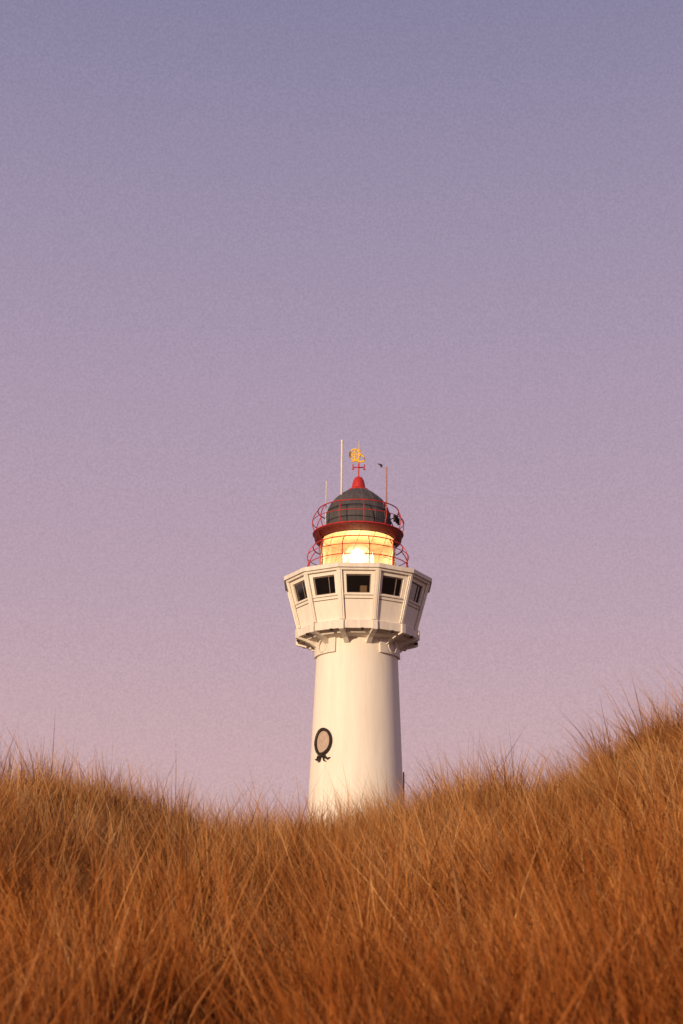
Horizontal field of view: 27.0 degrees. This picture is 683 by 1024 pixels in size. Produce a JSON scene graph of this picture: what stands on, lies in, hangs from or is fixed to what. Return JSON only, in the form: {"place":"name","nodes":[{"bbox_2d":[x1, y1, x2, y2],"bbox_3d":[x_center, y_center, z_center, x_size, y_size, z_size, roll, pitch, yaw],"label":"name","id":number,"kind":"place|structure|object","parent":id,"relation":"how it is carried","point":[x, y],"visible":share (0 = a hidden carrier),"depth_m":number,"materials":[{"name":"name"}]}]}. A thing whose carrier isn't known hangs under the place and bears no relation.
{"place":"outdoors","nodes":[
{"label":"outdoors","id":0,"kind":"place"},
{"bbox_2d":[0,0,682,830],"label":"sky","id":1,"kind":"structure","parent":0,"point":[241,241],"materials":[{"name":"purple"}]},
{"bbox_2d":[0,655,682,1023],"bbox_3d":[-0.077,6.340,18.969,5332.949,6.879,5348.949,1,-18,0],"label":"dune ground","id":2,"kind":"structure","parent":0,"point":[285,936],"depth_m":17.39,"materials":[{"name":"brown plant"}]},
{"bbox_2d":[307,637,403,827],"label":"shaft","id":3,"kind":"object","parent":2,"relation":"on","point":[356,710],"visible":0.56,"depth_m":96.78,"materials":[{"name":"white paint"}]},
{"bbox_2d":[314,727,331,761],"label":"memorial wreath","id":4,"kind":"object","parent":3,"relation":"attached to","point":[322,755],"visible":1,"depth_m":96.42,"materials":[{"name":"brown metal"}]},
{"bbox_2d":[317,731,328,751],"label":"memorial medallion","id":5,"kind":"object","parent":4,"relation":"attached to","point":[322,741],"visible":1,"depth_m":96.70,"materials":[{"name":"stone"}]},
{"bbox_2d":[314,637,335,658],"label":"capital panel","id":6,"kind":"object","parent":3,"relation":"attached to","point":[331,646],"visible":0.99,"depth_m":98.78,"materials":[{"name":"white concrete"}]},
{"bbox_2d":[318,640,326,652],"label":"capital panel moulding","id":7,"kind":"object","parent":6,"relation":"attached to","point":[319,645],"visible":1,"depth_m":99.27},
{"bbox_2d":[295,619,419,652],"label":"gallery corbels","id":8,"kind":"object","parent":3,"relation":"on","point":[345,636],"visible":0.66,"depth_m":98.52,"materials":[{"name":"white paint"}]},
{"bbox_2d":[296,627,417,650],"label":"soffit lamps","id":9,"kind":"object","parent":8,"relation":"on","point":[362,628],"visible":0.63,"depth_m":98.73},
{"bbox_2d":[298,619,416,647],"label":"gallery rim","id":10,"kind":"object","parent":8,"relation":"on","point":[354,626],"visible":0.59,"depth_m":97.94,"materials":[{"name":"white paint"}]},
{"bbox_2d":[286,569,429,629],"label":"cabin ribs","id":11,"kind":"object","parent":8,"relation":"on","point":[341,595],"visible":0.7,"depth_m":98.45,"materials":[{"name":"white paint"}]},
{"bbox_2d":[307,535,408,567],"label":"railing","id":12,"kind":"object","parent":11,"relation":"on","point":[369,553],"visible":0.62,"depth_m":100.44,"materials":[{"name":"red metal"}]},
{"bbox_2d":[320,531,395,564],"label":"lantern glazing bars","id":13,"kind":"object","parent":11,"relation":"on","point":[353,548],"visible":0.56,"depth_m":101.20,"materials":[{"name":"red metal"}]},
{"bbox_2d":[312,499,403,543],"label":"railing","id":14,"kind":"object","parent":13,"relation":"on","point":[399,514],"visible":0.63,"depth_m":101.50,"materials":[{"name":"red metal"}]},
{"bbox_2d":[325,481,326,524],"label":"whip aerial","id":15,"kind":"object","parent":14,"relation":"attached to","point":[326,502],"visible":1,"depth_m":102.64,"materials":[{"name":"paint"}]},
{"bbox_2d":[393,515,399,524],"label":"gallery instruments","id":16,"kind":"object","parent":14,"relation":"attached to","point":[396,519],"visible":1,"depth_m":102.65,"materials":[{"name":"black metal"}]},
{"bbox_2d":[314,531,401,547],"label":"gallery apron","id":17,"kind":"object","parent":13,"relation":"attached to","point":[317,537],"visible":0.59,"depth_m":102.57,"materials":[{"name":"red paint"}]},
{"bbox_2d":[326,488,390,533],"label":"dome seams","id":18,"kind":"object","parent":13,"relation":"on","point":[350,513],"visible":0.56,"depth_m":102.36,"materials":[{"name":"red metal"}]},
{"bbox_2d":[340,440,342,494],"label":"aerial mast","id":19,"kind":"object","parent":18,"relation":"on","point":[341,489],"visible":0.81,"depth_m":104.12,"materials":[{"name":"metal"}]},
{"bbox_2d":[350,476,366,488],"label":"finial cap","id":20,"kind":"object","parent":18,"relation":"on","point":[358,481],"visible":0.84,"depth_m":104.38,"materials":[{"name":"red paint"}]},
{"bbox_2d":[352,462,365,475],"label":"compass arms","id":21,"kind":"object","parent":20,"relation":"on","point":[353,467],"visible":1,"depth_m":105.13},
{"bbox_2d":[349,444,364,462],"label":"wind vane","id":22,"kind":"object","parent":21,"relation":"on","point":[358,454],"visible":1,"depth_m":105.41,"materials":[{"name":"metal"}]},
{"bbox_2d":[382,466,386,508],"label":"instrument mast","id":23,"kind":"object","parent":18,"relation":"attached to","point":[386,486],"visible":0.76,"depth_m":103.41,"materials":[{"name":"red metal"}]},
{"bbox_2d":[379,638,399,659],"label":"capital panel","id":24,"kind":"object","parent":3,"relation":"attached to","point":[383,646],"visible":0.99,"depth_m":98.75,"materials":[{"name":"white concrete"}]},
{"bbox_2d":[388,641,396,653],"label":"capital panel moulding","id":25,"kind":"object","parent":24,"relation":"attached to","point":[395,648],"visible":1,"depth_m":99.31,"materials":[{"name":"white paint"}]},
{"bbox_2d":[289,570,426,629],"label":"cabin wall","id":26,"kind":"structure","parent":0,"point":[355,607],"depth_m":98.11,"materials":[{"name":"white paint"}]},
{"bbox_2d":[294,593,420,606],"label":"cabin sills","id":27,"kind":"structure","parent":26,"relation":"attached to","point":[357,594],"depth_m":98.05,"materials":[{"name":"white paint"}]},
{"bbox_2d":[284,562,431,593],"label":"cabin roof","id":28,"kind":"structure","parent":26,"relation":"on","point":[369,566],"depth_m":98.13,"materials":[{"name":"white paint"}]},
{"bbox_2d":[321,543,394,564],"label":"lantern glazing","id":29,"kind":"structure","parent":28,"relation":"on","point":[393,556],"depth_m":103.68,"materials":[{"name":"glass"}]},
{"bbox_2d":[313,522,402,538],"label":"lantern gallery","id":30,"kind":"object","parent":29,"relation":"on","point":[392,532],"visible":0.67,"depth_m":101.00,"materials":[{"name":"red metal"}]},
{"bbox_2d":[326,504,390,535],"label":"dome drum","id":31,"kind":"object","parent":30,"relation":"on","point":[358,517],"visible":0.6,"depth_m":101.88,"materials":[{"name":"grey metal"}]},
{"bbox_2d":[328,488,387,509],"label":"dome roof","id":32,"kind":"structure","parent":31,"relation":"on","point":[347,494],"depth_m":102.62,"materials":[{"name":"grey metal"}]},
{"bbox_2d":[294,574,421,602],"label":"cabin window frames","id":33,"kind":"structure","parent":26,"relation":"attached to","point":[358,592],"depth_m":98.46,"materials":[{"name":"white paint"}]},
{"bbox_2d":[296,575,419,598],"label":"cabin ceiling","id":34,"kind":"structure","parent":0,"point":[322,585],"depth_m":101.26,"materials":[{"name":"black"}]},
{"bbox_2d":[323,530,392,549],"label":"lantern ceiling","id":35,"kind":"structure","parent":0,"point":[361,539],"depth_m":103.15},
{"bbox_2d":[347,584,369,591],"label":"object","id":36,"kind":"object","parent":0,"point":[353,587],"visible":0.07,"depth_m":100.86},
{"bbox_2d":[298,598,418,609],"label":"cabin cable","id":37,"kind":"object","parent":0,"point":[362,598],"visible":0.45,"depth_m":98.10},
{"bbox_2d":[360,585,381,592],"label":"cabin cupboards","id":38,"kind":"object","parent":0,"point":[363,588],"visible":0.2,"depth_m":98.61,"materials":[{"name":"brown wood"}]},
{"label":"lantern floor","id":39,"kind":"structure","parent":0,"visible":0},
{"bbox_2d":[323,543,392,564],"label":"lantern blind","id":40,"kind":"object","parent":39,"relation":"on","point":[385,551],"visible":0.27,"depth_m":104.83,"materials":[{"name":"yellow fabric"}]},
{"bbox_2d":[344,545,371,562],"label":"fresnel lens","id":41,"kind":"object","parent":39,"relation":"on","point":[364,549],"visible":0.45,"depth_m":102.49,"materials":[{"name":"white glass"}]},
{"bbox_2d":[343,549,372,562],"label":"lens bullseyes","id":42,"kind":"object","parent":41,"relation":"attached to","point":[356,557],"visible":0.39,"depth_m":101.93,"materials":[{"name":"white glass"}]}
]}

